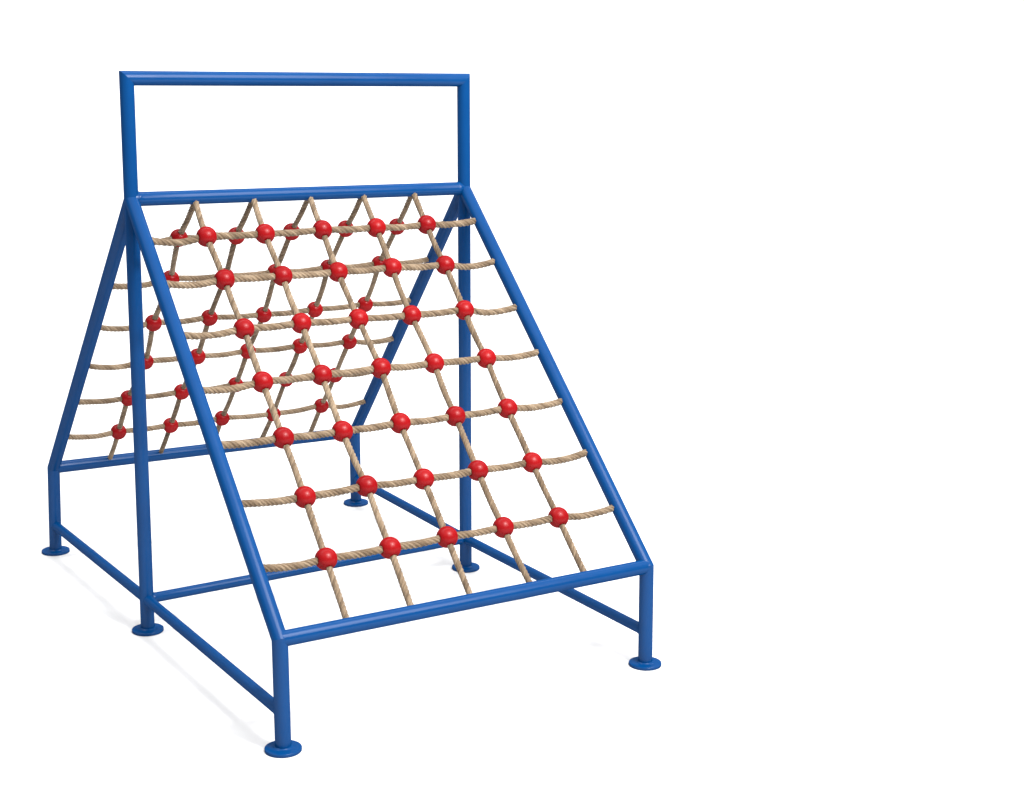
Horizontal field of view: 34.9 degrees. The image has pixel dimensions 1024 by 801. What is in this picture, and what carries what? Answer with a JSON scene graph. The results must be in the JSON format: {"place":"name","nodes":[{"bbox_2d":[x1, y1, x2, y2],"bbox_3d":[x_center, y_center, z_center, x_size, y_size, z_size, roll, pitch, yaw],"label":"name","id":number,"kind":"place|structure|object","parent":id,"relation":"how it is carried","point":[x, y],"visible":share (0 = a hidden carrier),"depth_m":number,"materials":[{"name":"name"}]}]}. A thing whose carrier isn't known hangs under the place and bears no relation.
{"place":"outdoors","nodes":[
{"label":"outdoors","id":0,"kind":"place"},
{"bbox_2d":[0,0,1023,800],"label":"ground","id":1,"kind":"structure","parent":0,"point":[764,258],"depth_m":10.36,"materials":[{"name":"white paper"}]},
{"bbox_2d":[42,71,661,757],"bbox_3d":[-0.754,-0.216,6.438,1.625,2.134,2.565,-7,15,-31],"label":"climbing frame","id":2,"kind":"object","parent":1,"relation":"on","point":[134,237],"visible":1,"depth_m":6.13,"materials":[{"name":"blue metal"}]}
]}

